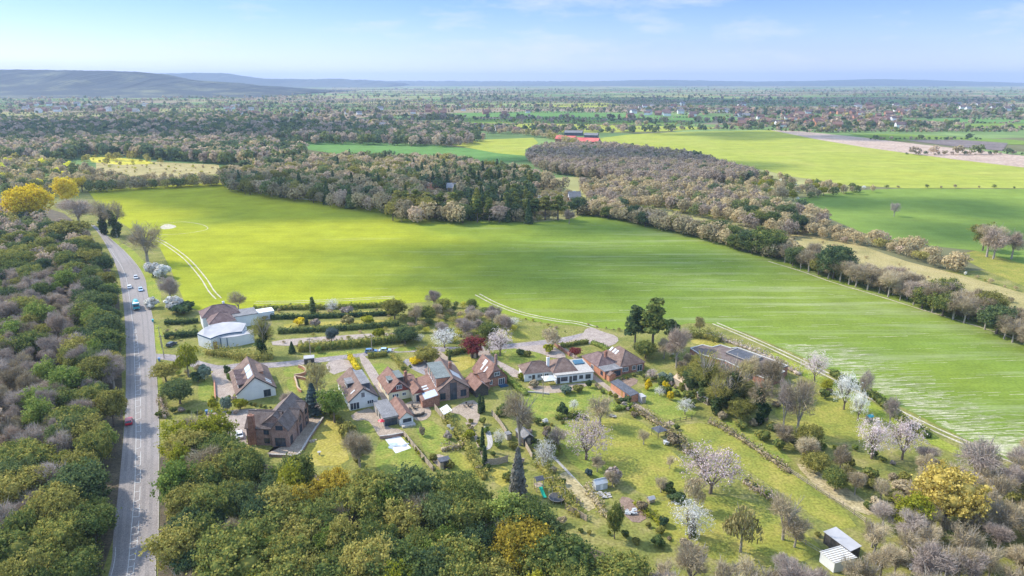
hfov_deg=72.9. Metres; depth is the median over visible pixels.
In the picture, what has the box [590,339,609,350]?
hedge
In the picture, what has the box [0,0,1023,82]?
sky
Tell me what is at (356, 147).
field
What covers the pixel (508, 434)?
garden shed
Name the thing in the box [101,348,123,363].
evergreen tree
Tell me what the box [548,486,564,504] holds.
trampoline
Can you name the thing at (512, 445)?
shrub
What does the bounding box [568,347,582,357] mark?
leafy tree
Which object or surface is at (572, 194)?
house
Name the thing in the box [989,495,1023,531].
bare tree
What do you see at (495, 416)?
garden fence
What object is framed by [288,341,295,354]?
conifer tree
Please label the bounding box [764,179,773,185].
leafy tree
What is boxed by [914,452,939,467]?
bare tree
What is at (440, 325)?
bare tree
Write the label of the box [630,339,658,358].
evergreen tree
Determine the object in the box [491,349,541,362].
lawn
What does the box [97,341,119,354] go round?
evergreen tree
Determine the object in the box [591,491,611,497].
rubbish heap
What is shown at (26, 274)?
evergreen tree
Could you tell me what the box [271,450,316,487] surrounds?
evergreen tree
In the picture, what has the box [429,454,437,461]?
shrub
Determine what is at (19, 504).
bare tree
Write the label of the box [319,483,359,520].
evergreen tree
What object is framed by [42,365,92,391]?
leafy tree
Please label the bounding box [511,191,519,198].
pine tree
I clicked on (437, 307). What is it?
bare tree
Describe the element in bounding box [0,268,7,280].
evergreen tree
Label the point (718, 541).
lawn
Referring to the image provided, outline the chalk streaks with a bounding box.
[383,244,1023,455]
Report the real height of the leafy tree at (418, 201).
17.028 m
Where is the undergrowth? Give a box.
[0,301,1023,573]
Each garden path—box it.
[437,351,455,365]
[465,422,481,456]
[484,426,492,449]
[548,453,584,488]
[558,344,674,425]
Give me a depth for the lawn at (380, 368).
226.51 m
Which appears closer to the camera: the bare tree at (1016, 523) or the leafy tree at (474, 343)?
the bare tree at (1016, 523)
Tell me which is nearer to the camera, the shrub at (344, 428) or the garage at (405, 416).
the shrub at (344, 428)
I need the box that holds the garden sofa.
[412,410,424,416]
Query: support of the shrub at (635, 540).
on the garden ground at (600, 536)
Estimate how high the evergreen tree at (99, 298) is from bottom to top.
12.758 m
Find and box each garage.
[373,399,398,426]
[390,396,415,427]
[610,379,638,402]
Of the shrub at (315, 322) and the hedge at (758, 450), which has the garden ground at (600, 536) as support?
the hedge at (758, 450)
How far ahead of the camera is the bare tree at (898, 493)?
149.22 m
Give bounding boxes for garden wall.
[269,417,323,456]
[294,365,305,375]
[294,375,305,379]
[294,376,301,391]
[379,432,402,438]
[528,391,548,394]
[554,343,569,355]
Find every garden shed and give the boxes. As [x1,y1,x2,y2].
[304,355,314,365]
[437,455,449,469]
[470,352,477,357]
[504,431,511,439]
[515,425,533,445]
[638,393,645,403]
[673,372,695,390]
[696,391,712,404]
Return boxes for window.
[263,389,270,396]
[264,438,269,443]
[275,426,282,430]
[275,438,285,446]
[403,418,411,422]
[440,393,445,399]
[450,382,456,399]
[460,389,465,395]
[614,370,620,375]
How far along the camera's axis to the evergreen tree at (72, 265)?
313.64 m
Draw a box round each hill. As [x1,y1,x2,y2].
[0,69,355,97]
[156,73,405,86]
[371,79,1023,85]
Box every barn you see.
[555,135,575,141]
[564,130,582,135]
[576,137,600,142]
[584,133,598,137]
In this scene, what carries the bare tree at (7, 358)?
on the wood floor at (114, 466)
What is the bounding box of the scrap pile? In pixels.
[388,442,408,448]
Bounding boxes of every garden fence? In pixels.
[403,430,432,470]
[434,403,444,419]
[488,455,507,464]
[491,409,506,431]
[525,441,532,459]
[565,503,586,521]
[785,531,821,550]
[789,468,865,520]
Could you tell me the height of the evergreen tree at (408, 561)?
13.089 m
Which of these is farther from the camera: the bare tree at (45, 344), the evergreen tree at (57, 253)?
the evergreen tree at (57, 253)
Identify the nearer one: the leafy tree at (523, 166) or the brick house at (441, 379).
the brick house at (441, 379)
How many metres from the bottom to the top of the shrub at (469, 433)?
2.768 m
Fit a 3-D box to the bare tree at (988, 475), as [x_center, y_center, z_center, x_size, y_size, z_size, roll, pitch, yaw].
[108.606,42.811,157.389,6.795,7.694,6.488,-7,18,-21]
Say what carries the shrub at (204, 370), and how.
on the garden ground at (600, 536)
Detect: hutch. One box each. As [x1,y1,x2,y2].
[647,495,655,503]
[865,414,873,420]
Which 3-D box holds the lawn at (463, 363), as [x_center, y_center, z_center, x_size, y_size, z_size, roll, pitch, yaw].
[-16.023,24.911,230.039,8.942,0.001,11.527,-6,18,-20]
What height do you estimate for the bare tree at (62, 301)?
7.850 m
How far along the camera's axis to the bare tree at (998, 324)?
249.26 m
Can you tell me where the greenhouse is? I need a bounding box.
[592,477,607,490]
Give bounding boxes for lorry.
[132,299,139,310]
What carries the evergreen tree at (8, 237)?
on the wood floor at (114, 466)
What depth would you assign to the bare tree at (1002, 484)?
149.22 m
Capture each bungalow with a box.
[377,366,424,401]
[517,356,593,383]
[581,346,644,381]
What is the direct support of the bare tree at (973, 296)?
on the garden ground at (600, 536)
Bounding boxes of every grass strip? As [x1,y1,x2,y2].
[112,239,160,306]
[154,325,163,353]
[157,375,163,408]
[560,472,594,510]
[772,353,962,454]
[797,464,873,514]
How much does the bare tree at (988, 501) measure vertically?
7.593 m
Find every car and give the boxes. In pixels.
[125,417,132,425]
[165,341,177,346]
[235,430,243,438]
[365,348,376,353]
[379,347,390,352]
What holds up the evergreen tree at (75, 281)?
on the wood floor at (114, 466)
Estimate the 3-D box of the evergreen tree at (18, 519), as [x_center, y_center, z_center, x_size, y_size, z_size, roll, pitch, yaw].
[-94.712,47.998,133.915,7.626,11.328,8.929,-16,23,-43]
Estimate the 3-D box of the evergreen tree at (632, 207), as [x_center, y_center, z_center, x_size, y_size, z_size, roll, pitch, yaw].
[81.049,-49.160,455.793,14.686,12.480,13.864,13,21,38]
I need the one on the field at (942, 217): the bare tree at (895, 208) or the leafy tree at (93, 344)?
the bare tree at (895, 208)
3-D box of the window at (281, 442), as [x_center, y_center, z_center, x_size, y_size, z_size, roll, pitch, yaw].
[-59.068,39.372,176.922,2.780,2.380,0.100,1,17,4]
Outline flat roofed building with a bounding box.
[690,344,787,385]
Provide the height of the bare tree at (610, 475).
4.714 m
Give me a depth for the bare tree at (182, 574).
120.52 m
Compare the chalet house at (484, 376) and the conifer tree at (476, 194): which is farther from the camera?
the conifer tree at (476, 194)
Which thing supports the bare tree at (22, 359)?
on the wood floor at (114, 466)
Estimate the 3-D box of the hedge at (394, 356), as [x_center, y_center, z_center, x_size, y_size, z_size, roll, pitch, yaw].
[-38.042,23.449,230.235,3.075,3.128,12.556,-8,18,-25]
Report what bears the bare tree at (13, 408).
on the wood floor at (114, 466)
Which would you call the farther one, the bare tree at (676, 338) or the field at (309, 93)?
the field at (309, 93)
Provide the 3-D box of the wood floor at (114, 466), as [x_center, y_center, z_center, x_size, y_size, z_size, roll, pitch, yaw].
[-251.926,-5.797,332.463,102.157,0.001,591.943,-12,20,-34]
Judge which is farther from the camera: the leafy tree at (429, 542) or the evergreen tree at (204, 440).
the evergreen tree at (204, 440)
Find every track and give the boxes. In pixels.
[157,240,220,298]
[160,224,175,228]
[298,296,389,302]
[476,294,595,327]
[564,328,617,345]
[713,322,1011,461]
[768,261,1018,339]
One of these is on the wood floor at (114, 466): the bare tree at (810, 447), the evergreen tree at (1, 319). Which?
the evergreen tree at (1, 319)
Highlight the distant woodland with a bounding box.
[0,86,1023,333]
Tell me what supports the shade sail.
on the garden ground at (600, 536)
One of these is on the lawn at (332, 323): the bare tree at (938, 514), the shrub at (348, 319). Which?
the shrub at (348, 319)
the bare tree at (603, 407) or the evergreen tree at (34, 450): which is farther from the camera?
the bare tree at (603, 407)
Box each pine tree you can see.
[391,190,401,201]
[401,190,409,204]
[411,189,421,204]
[434,193,445,215]
[446,192,460,217]
[455,190,461,200]
[463,176,471,186]
[468,170,477,184]
[471,198,483,222]
[483,197,493,221]
[489,186,497,198]
[501,192,511,206]
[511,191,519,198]
[513,196,518,203]
[522,189,527,198]
[523,199,532,211]
[525,191,533,202]
[526,170,534,181]
[530,198,542,218]
[536,195,552,219]
[549,195,568,219]
[624,305,645,349]
[639,297,671,350]
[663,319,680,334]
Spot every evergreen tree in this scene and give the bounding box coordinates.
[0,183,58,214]
[0,229,7,237]
[0,248,16,253]
[0,252,12,267]
[0,263,15,270]
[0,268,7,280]
[0,286,20,297]
[0,316,13,322]
[0,334,8,348]
[0,436,39,461]
[0,438,60,468]
[0,455,43,481]
[0,463,51,506]
[0,504,40,539]
[0,524,39,563]
[0,545,50,575]
[1,232,16,241]
[4,246,26,254]
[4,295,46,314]
[5,278,19,286]
[5,329,51,360]
[6,241,23,248]
[7,557,66,575]
[8,241,36,250]
[8,284,26,293]
[10,251,38,262]
[11,229,27,239]
[11,260,31,267]
[13,225,25,230]
[14,263,46,275]
[14,480,88,522]
[17,536,69,573]
[18,233,39,240]
[18,270,41,279]
[21,236,35,244]
[26,509,93,555]
[28,278,51,295]
[33,236,54,246]
[34,221,53,234]
[34,257,53,271]
[36,246,64,255]
[36,456,114,501]
[38,411,86,449]
[38,492,88,523]
[42,403,82,426]
[45,233,67,240]
[45,242,60,247]
[47,176,78,199]
[48,386,77,408]
[48,449,71,474]
[48,543,107,575]
[52,249,75,263]
[53,412,112,452]
[54,250,76,267]
[54,501,121,552]
[55,346,75,364]
[56,453,111,476]
[59,325,83,335]
[59,333,93,352]
[60,447,99,465]
[61,260,84,271]
[62,354,80,367]
[65,238,90,251]
[65,258,86,265]
[66,297,100,328]
[68,235,92,242]
[69,277,80,285]
[69,287,91,302]
[69,423,114,461]
[71,405,102,422]
[72,252,82,260]
[72,291,90,303]
[74,383,101,414]
[75,326,89,334]
[76,248,102,265]
[76,268,96,280]
[76,355,120,383]
[77,288,99,302]
[77,347,100,367]
[78,274,104,291]
[80,328,95,336]
[81,380,109,390]
[82,492,114,515]
[83,263,101,270]
[83,308,113,326]
[83,327,126,350]
[85,291,115,306]
[85,311,127,334]
[87,253,115,273]
[87,386,128,425]
[88,242,102,253]
[96,271,117,283]
[96,283,120,301]
[97,303,118,313]
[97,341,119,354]
[101,291,118,306]
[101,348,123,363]
[108,307,123,317]
[156,465,188,493]
[157,472,212,521]
[158,377,193,403]
[161,503,205,532]
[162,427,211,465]
[166,535,215,575]
[180,510,218,544]
[183,450,231,485]
[184,431,223,462]
[185,538,272,575]
[186,480,241,519]
[187,503,230,526]
[188,463,227,487]
[190,517,270,573]
[194,424,228,437]
[199,428,254,454]
[219,441,265,483]
[221,476,256,492]
[222,479,260,523]
[236,490,283,521]
[239,504,299,540]
[242,553,315,575]
[245,477,313,516]
[254,472,282,494]
[255,455,268,488]
[262,530,318,566]
[270,508,327,556]
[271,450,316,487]
[287,482,318,509]
[290,495,353,547]
[294,547,327,575]
[305,553,350,575]
[306,464,351,497]
[315,390,334,413]
[315,547,340,563]
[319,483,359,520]
[325,327,338,340]
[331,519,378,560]
[335,468,396,525]
[335,531,397,575]
[339,568,366,575]
[355,510,389,529]
[363,533,437,575]
[367,520,403,541]
[373,472,402,498]
[373,531,408,556]
[377,460,440,519]
[378,298,407,318]
[392,324,418,343]
[402,523,436,548]
[408,305,420,319]
[408,542,462,575]
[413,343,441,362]
[414,486,464,533]
[419,305,435,319]
[420,193,437,217]
[431,466,483,497]
[431,531,489,567]
[434,298,452,313]
[434,478,472,498]
[434,544,494,575]
[441,489,491,536]
[451,474,496,505]
[453,519,497,556]
[455,203,473,222]
[466,298,477,308]
[476,321,499,340]
[477,555,521,575]
[485,548,515,568]
[489,513,553,572]
[490,492,562,529]
[510,203,523,220]
[514,543,565,575]
[521,531,599,575]
[530,511,567,538]
[547,558,587,575]
[567,196,588,214]
[581,546,658,575]
[600,205,614,217]
[605,500,626,538]
[626,204,643,218]
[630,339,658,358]
[635,211,652,225]
[640,204,654,209]
[669,215,681,226]
[675,365,692,378]
[680,367,702,389]
[688,354,705,370]
[700,381,722,398]
[713,219,732,229]
[724,224,744,245]
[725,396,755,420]
[726,233,737,248]
[732,234,748,250]
[733,229,755,251]
[738,379,757,398]
[741,204,760,213]
[744,224,789,255]
[744,239,757,253]
[746,209,764,227]
[762,211,785,224]
[775,203,799,217]
[785,246,804,265]
[789,212,809,233]
[793,422,825,445]
[799,449,836,473]
[809,258,822,274]
[815,244,859,278]
[821,466,848,490]
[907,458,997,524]
[909,286,930,307]
[927,289,960,315]
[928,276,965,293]
[975,290,1012,306]
[976,303,1021,333]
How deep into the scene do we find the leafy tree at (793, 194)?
534.68 m
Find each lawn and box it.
[198,380,213,401]
[284,320,384,327]
[284,367,303,376]
[286,379,296,392]
[299,381,307,389]
[303,419,348,465]
[313,350,364,357]
[358,420,373,432]
[372,363,389,373]
[375,436,421,473]
[394,347,417,351]
[416,420,453,452]
[449,451,479,481]
[451,356,475,370]
[476,327,530,340]
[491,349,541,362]
[491,466,509,485]
[521,385,619,418]
[553,423,606,478]
[580,417,685,496]
[641,382,696,420]
[648,496,820,566]
[681,423,856,528]
[691,339,723,345]
[722,417,791,462]
[775,396,885,442]
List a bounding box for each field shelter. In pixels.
[819,545,856,572]
[823,527,861,556]
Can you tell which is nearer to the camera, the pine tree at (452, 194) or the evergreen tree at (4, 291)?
the evergreen tree at (4, 291)
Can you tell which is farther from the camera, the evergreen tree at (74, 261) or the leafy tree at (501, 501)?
the evergreen tree at (74, 261)
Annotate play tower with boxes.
[534,475,553,497]
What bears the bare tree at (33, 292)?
on the wood floor at (114, 466)
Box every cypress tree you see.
[304,317,308,324]
[309,297,316,313]
[477,394,482,413]
[480,427,484,447]
[481,396,485,411]
[482,445,487,465]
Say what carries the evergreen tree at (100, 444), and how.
on the wood floor at (114, 466)
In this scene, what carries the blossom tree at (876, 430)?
on the garden ground at (600, 536)
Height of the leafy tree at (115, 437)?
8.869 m
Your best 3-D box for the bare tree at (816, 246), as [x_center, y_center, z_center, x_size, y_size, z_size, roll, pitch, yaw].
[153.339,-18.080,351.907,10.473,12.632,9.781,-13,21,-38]
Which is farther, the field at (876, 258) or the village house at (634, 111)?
the village house at (634, 111)
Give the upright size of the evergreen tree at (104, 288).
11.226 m
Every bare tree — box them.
[0,299,18,319]
[0,341,15,352]
[0,347,17,371]
[0,357,9,370]
[0,357,12,365]
[0,363,25,391]
[0,385,9,412]
[0,415,23,434]
[0,422,25,443]
[0,496,18,528]
[1,279,12,287]
[1,330,17,354]
[1,409,16,421]
[2,388,30,415]
[3,293,12,300]
[3,405,21,421]
[5,270,20,280]
[5,298,24,317]
[6,350,34,371]
[7,421,44,442]
[7,486,42,510]
[8,280,29,290]
[9,360,32,372]
[12,288,38,300]
[13,367,39,392]
[16,321,40,338]
[17,346,35,357]
[21,276,37,287]
[24,288,39,295]
[28,268,50,280]
[28,277,50,284]
[28,361,40,377]
[29,379,51,390]
[32,458,66,491]
[34,335,62,358]
[35,294,50,304]
[35,387,59,408]
[36,416,49,432]
[40,417,57,438]
[41,348,57,364]
[45,275,56,283]
[45,311,59,337]
[45,423,78,455]
[47,266,54,271]
[47,290,61,304]
[47,292,68,304]
[49,312,73,333]
[50,380,66,390]
[52,198,96,222]
[52,287,64,296]
[52,303,64,312]
[55,298,68,306]
[60,332,69,346]
[61,322,73,332]
[62,303,79,323]
[63,331,90,343]
[64,343,87,359]
[66,284,82,295]
[67,264,80,273]
[67,396,95,409]
[80,377,101,387]
[90,348,125,383]
[101,361,125,389]
[119,220,167,262]
[155,274,180,295]
[170,569,196,575]
[174,410,204,425]
[185,441,221,472]
[213,516,238,534]
[227,291,247,308]
[279,390,290,400]
[331,503,351,521]
[339,429,375,467]
[403,490,428,531]
[408,305,422,324]
[425,288,441,302]
[432,303,442,312]
[435,321,448,333]
[455,316,466,329]
[459,319,476,332]
[464,304,477,312]
[464,309,480,320]
[474,319,484,328]
[483,308,499,323]
[486,302,501,322]
[493,314,506,331]
[499,315,513,334]
[500,387,537,445]
[548,426,567,444]
[563,209,575,223]
[584,394,615,424]
[591,455,605,471]
[603,469,620,486]
[637,429,650,444]
[649,569,677,575]
[655,474,669,492]
[656,557,675,574]
[657,337,669,358]
[664,326,692,367]
[664,566,682,575]
[666,455,674,468]
[673,537,709,571]
[674,544,710,575]
[676,360,688,371]
[683,352,692,365]
[710,556,743,575]
[733,553,762,575]
[739,354,762,380]
[749,561,781,575]
[758,356,786,395]
[766,489,806,539]
[771,550,798,574]
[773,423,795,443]
[775,376,799,424]
[775,555,821,575]
[776,243,793,262]
[779,518,816,547]
[784,377,819,431]
[793,436,821,456]
[795,254,806,268]
[797,249,816,271]
[798,440,820,454]
[805,242,821,251]
[807,566,829,575]
[829,260,849,281]
[831,445,853,467]
[840,260,862,284]
[840,553,865,575]
[846,471,867,494]
[847,263,871,286]
[853,267,881,289]
[857,368,875,397]
[858,558,886,575]
[859,518,890,547]
[860,262,875,271]
[861,520,895,551]
[862,542,902,575]
[869,500,899,526]
[872,273,886,292]
[872,476,891,498]
[878,270,903,296]
[878,542,910,574]
[879,269,906,294]
[880,266,898,291]
[881,395,902,426]
[882,570,911,575]
[885,265,908,285]
[890,203,901,214]
[893,284,908,300]
[893,491,906,504]
[894,506,931,537]
[895,526,925,557]
[900,270,919,280]
[901,280,928,304]
[905,480,921,495]
[907,272,926,282]
[908,538,960,575]
[910,506,934,535]
[910,565,941,575]
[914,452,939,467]
[914,519,946,550]
[916,444,945,456]
[916,463,932,474]
[916,505,944,535]
[917,279,941,305]
[922,283,948,312]
[934,541,971,575]
[936,516,958,532]
[940,291,971,319]
[942,544,981,574]
[943,279,968,291]
[944,518,992,553]
[946,462,971,481]
[951,432,1008,473]
[952,287,979,297]
[955,297,978,322]
[955,548,992,575]
[961,438,991,458]
[961,468,986,485]
[961,499,997,532]
[961,509,995,534]
[964,292,979,318]
[964,473,984,489]
[968,288,990,311]
[972,296,997,321]
[972,460,992,477]
[975,223,1010,256]
[975,307,985,329]
[975,462,1007,484]
[979,484,1003,506]
[980,542,1005,575]
[981,450,1006,466]
[982,228,1012,258]
[982,522,1017,552]
[985,493,996,511]
[986,499,1021,529]
[987,469,1021,498]
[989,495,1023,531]
[995,314,1017,338]
[996,463,1023,491]
[998,562,1023,575]
[1000,318,1023,342]
[1002,543,1023,572]
[1005,231,1023,258]
[1005,444,1023,464]
[1007,452,1023,487]
[1009,305,1023,320]
[1016,326,1023,342]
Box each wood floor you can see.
[0,199,123,575]
[158,449,654,575]
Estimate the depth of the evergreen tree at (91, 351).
214.19 m
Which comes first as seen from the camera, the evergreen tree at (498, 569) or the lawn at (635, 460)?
the evergreen tree at (498, 569)
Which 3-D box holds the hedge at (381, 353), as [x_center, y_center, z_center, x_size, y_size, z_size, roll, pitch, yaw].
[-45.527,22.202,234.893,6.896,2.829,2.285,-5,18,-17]
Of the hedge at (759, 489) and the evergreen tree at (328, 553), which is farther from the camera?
the hedge at (759, 489)
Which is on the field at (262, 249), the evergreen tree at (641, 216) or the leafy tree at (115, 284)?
the evergreen tree at (641, 216)
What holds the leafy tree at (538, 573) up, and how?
on the wood floor at (162, 522)
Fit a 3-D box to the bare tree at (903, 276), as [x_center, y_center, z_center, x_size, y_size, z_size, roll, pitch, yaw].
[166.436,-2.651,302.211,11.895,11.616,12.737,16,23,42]
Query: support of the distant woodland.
on the ground at (574, 183)
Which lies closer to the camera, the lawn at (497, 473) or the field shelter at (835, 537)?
the field shelter at (835, 537)
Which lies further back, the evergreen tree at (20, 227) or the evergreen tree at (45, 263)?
the evergreen tree at (20, 227)
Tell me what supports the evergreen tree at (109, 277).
on the wood floor at (114, 466)
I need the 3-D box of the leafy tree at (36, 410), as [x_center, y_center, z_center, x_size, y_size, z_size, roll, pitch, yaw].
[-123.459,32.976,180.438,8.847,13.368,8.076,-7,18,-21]
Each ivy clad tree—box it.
[88,199,113,234]
[99,201,126,237]
[245,316,275,353]
[687,346,729,403]
[705,373,733,414]
[713,355,757,408]
[748,375,780,425]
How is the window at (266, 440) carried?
in the brick house at (284, 422)
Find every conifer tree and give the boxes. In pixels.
[278,177,286,197]
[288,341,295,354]
[297,172,304,194]
[305,383,324,418]
[321,181,331,204]
[344,186,355,208]
[444,174,448,189]
[466,187,484,219]
[467,200,475,220]
[480,191,494,219]
[496,169,500,178]
[501,196,512,221]
[508,447,527,498]
[523,199,532,223]
[687,515,696,537]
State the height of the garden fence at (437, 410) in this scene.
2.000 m
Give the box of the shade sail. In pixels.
[439,405,452,416]
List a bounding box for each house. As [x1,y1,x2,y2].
[34,108,42,112]
[53,107,61,111]
[97,108,105,111]
[197,301,273,349]
[229,356,276,400]
[244,392,308,446]
[336,367,378,409]
[415,357,469,407]
[446,183,455,191]
[465,354,507,396]
[567,191,580,199]
[630,109,636,113]
[663,111,670,115]
[677,109,683,113]
[688,111,696,115]
[737,120,746,125]
[832,121,841,127]
[894,122,904,127]
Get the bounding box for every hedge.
[156,390,169,418]
[164,317,197,324]
[164,329,197,338]
[201,340,272,361]
[253,301,384,310]
[270,309,395,319]
[278,319,398,333]
[298,329,415,352]
[347,352,360,369]
[367,349,387,358]
[389,349,405,367]
[440,438,461,452]
[441,409,465,440]
[444,346,471,355]
[461,434,490,479]
[497,365,527,395]
[531,453,585,517]
[555,410,578,419]
[560,338,588,347]
[583,480,608,521]
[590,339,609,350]
[612,401,633,411]
[630,403,693,454]
[632,497,663,525]
[688,324,723,343]
[705,416,793,473]
[707,328,801,375]
[742,474,780,503]
[829,368,932,438]
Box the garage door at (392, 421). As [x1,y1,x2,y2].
[385,417,396,425]
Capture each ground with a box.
[0,86,1023,270]
[0,174,1023,575]
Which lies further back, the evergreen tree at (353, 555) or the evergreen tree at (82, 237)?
the evergreen tree at (82, 237)
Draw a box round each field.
[88,183,1023,460]
[90,156,156,164]
[96,162,219,177]
[289,93,321,95]
[304,140,526,161]
[452,138,537,155]
[455,111,794,120]
[463,118,684,124]
[517,123,713,132]
[540,102,617,107]
[600,130,1023,187]
[661,202,735,219]
[772,130,1023,166]
[784,232,1023,309]
[795,188,1023,263]
[849,133,1023,144]
[908,140,1007,150]
[927,118,1023,122]
[954,123,1023,129]
[965,251,1023,285]
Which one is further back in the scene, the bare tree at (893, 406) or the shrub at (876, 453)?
the bare tree at (893, 406)
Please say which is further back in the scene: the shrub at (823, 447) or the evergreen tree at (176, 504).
the shrub at (823, 447)
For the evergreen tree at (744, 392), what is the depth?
197.55 m
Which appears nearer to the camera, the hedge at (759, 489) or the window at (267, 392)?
the hedge at (759, 489)
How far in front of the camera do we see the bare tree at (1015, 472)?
155.44 m
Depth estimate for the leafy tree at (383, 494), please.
140.57 m
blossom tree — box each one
[326,298,337,310]
[431,327,461,347]
[486,325,512,355]
[494,428,506,444]
[511,317,518,324]
[532,439,556,467]
[563,409,615,459]
[569,398,577,408]
[645,368,657,376]
[655,386,665,395]
[667,497,715,540]
[675,439,745,493]
[677,397,694,413]
[800,351,832,380]
[832,370,862,409]
[850,391,871,418]
[852,417,899,458]
[882,414,929,459]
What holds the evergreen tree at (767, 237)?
on the field at (262, 249)
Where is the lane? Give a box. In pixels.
[156,333,582,370]
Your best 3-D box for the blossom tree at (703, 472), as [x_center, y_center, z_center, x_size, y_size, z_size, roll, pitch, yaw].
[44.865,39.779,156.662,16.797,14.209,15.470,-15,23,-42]
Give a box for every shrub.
[143,262,160,275]
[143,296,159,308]
[153,264,171,277]
[154,410,164,416]
[163,295,182,308]
[168,300,194,313]
[189,371,202,381]
[197,364,210,379]
[207,395,218,409]
[219,396,231,410]
[223,365,230,373]
[232,398,248,408]
[293,317,303,324]
[309,318,320,325]
[315,346,321,351]
[336,417,344,423]
[338,421,357,438]
[339,306,353,312]
[340,315,353,323]
[360,315,373,322]
[372,328,384,336]
[409,357,423,364]
[419,426,424,435]
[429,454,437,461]
[443,430,451,438]
[446,459,454,467]
[462,429,475,437]
[479,417,485,423]
[493,439,501,446]
[495,403,509,415]
[502,471,510,479]
[508,441,517,448]
[516,349,524,354]
[518,372,523,380]
[524,350,531,356]
[528,379,538,386]
[533,417,541,423]
[543,344,553,351]
[543,426,550,431]
[544,436,558,443]
[545,442,560,450]
[549,466,557,471]
[550,449,558,456]
[556,401,568,413]
[557,516,566,523]
[560,384,571,393]
[572,384,583,391]
[585,380,591,386]
[585,468,592,475]
[605,465,622,483]
[621,530,628,537]
[624,396,631,402]
[630,411,637,416]
[631,537,639,544]
[636,501,648,510]
[645,378,652,389]
[650,533,665,547]
[655,526,664,533]
[657,376,667,382]
[658,372,667,377]
[659,516,668,525]
[661,386,671,393]
[661,481,675,493]
[662,381,669,386]
[666,375,674,381]
[667,391,674,398]
[667,432,679,445]
[667,492,685,501]
[680,538,692,548]
[682,390,695,398]
[685,399,696,406]
[717,411,727,418]
[735,419,747,428]
[749,418,757,425]
[754,429,770,440]
[767,423,779,431]
[771,401,780,406]
[772,438,786,449]
[814,531,821,536]
[819,389,830,398]
[819,442,827,449]
[845,458,855,466]
[851,444,858,449]
[857,472,868,481]
[863,466,879,477]
[863,471,875,478]
[863,501,874,509]
[866,478,878,487]
[869,449,878,456]
[870,496,883,507]
[878,455,886,460]
[884,488,901,502]
[888,472,898,480]
[891,479,909,493]
[898,471,911,480]
[938,528,966,548]
[949,520,967,533]
[1004,491,1023,503]
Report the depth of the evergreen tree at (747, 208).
450.93 m
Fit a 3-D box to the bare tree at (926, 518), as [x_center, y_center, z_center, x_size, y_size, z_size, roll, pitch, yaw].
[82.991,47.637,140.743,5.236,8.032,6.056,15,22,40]
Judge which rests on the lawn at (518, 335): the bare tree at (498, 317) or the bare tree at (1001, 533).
the bare tree at (498, 317)
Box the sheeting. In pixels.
[385,436,410,452]
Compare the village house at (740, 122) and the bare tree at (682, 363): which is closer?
the bare tree at (682, 363)
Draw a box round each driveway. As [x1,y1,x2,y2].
[203,409,255,443]
[211,369,234,397]
[326,359,352,373]
[359,355,389,401]
[403,359,427,374]
[478,349,518,377]
[516,345,565,357]
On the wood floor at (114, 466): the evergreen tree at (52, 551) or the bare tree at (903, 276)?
the evergreen tree at (52, 551)
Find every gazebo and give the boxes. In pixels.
[541,375,555,381]
[651,425,666,435]
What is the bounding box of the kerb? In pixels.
[94,225,158,575]
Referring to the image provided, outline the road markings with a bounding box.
[109,247,140,575]
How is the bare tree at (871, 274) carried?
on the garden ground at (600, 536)
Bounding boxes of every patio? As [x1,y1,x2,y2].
[268,417,320,453]
[351,408,402,435]
[405,400,430,420]
[433,454,442,465]
[450,400,479,425]
[528,383,586,392]
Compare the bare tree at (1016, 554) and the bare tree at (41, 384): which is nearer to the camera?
the bare tree at (1016, 554)
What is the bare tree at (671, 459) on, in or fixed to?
on the lawn at (635, 460)
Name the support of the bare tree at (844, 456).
on the garden ground at (600, 536)
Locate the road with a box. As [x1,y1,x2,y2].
[91,224,158,575]
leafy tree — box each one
[0,316,32,336]
[15,385,52,409]
[20,313,40,323]
[20,393,54,436]
[21,299,58,323]
[29,180,44,186]
[29,354,58,382]
[32,323,51,333]
[40,219,93,235]
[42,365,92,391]
[48,279,62,291]
[55,267,78,287]
[71,176,86,191]
[78,304,100,326]
[84,337,103,350]
[101,420,119,444]
[103,282,122,293]
[134,512,203,573]
[146,361,184,381]
[147,455,200,505]
[153,416,196,456]
[163,441,192,470]
[187,404,239,436]
[210,441,247,461]
[237,177,249,193]
[241,164,253,171]
[244,182,254,194]
[248,175,264,191]
[254,536,273,564]
[262,462,280,481]
[270,169,285,178]
[275,457,311,488]
[279,172,289,177]
[285,179,305,199]
[304,186,318,202]
[311,521,337,553]
[313,385,347,422]
[320,176,337,184]
[324,512,365,551]
[344,167,359,173]
[346,465,372,488]
[369,481,406,510]
[376,496,423,541]
[378,180,388,187]
[379,170,387,178]
[381,558,414,575]
[383,199,399,220]
[390,195,403,204]
[392,160,403,165]
[401,192,417,206]
[402,182,410,187]
[413,194,424,206]
[413,534,438,555]
[415,194,436,219]
[432,519,464,541]
[458,334,487,354]
[483,341,493,352]
[483,487,526,533]
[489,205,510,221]
[520,164,530,169]
[526,569,543,575]
[547,530,563,546]
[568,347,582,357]
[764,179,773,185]
[789,189,797,197]
[818,187,829,195]
[820,378,834,388]
[889,490,942,525]
[966,221,996,250]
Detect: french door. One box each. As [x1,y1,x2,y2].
[350,402,359,409]
[499,378,504,384]
[637,364,641,370]
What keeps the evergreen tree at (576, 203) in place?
on the ground at (574, 183)
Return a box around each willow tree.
[173,342,200,376]
[304,361,329,393]
[541,326,560,344]
[684,477,705,505]
[694,316,705,329]
[722,502,763,552]
[839,464,856,481]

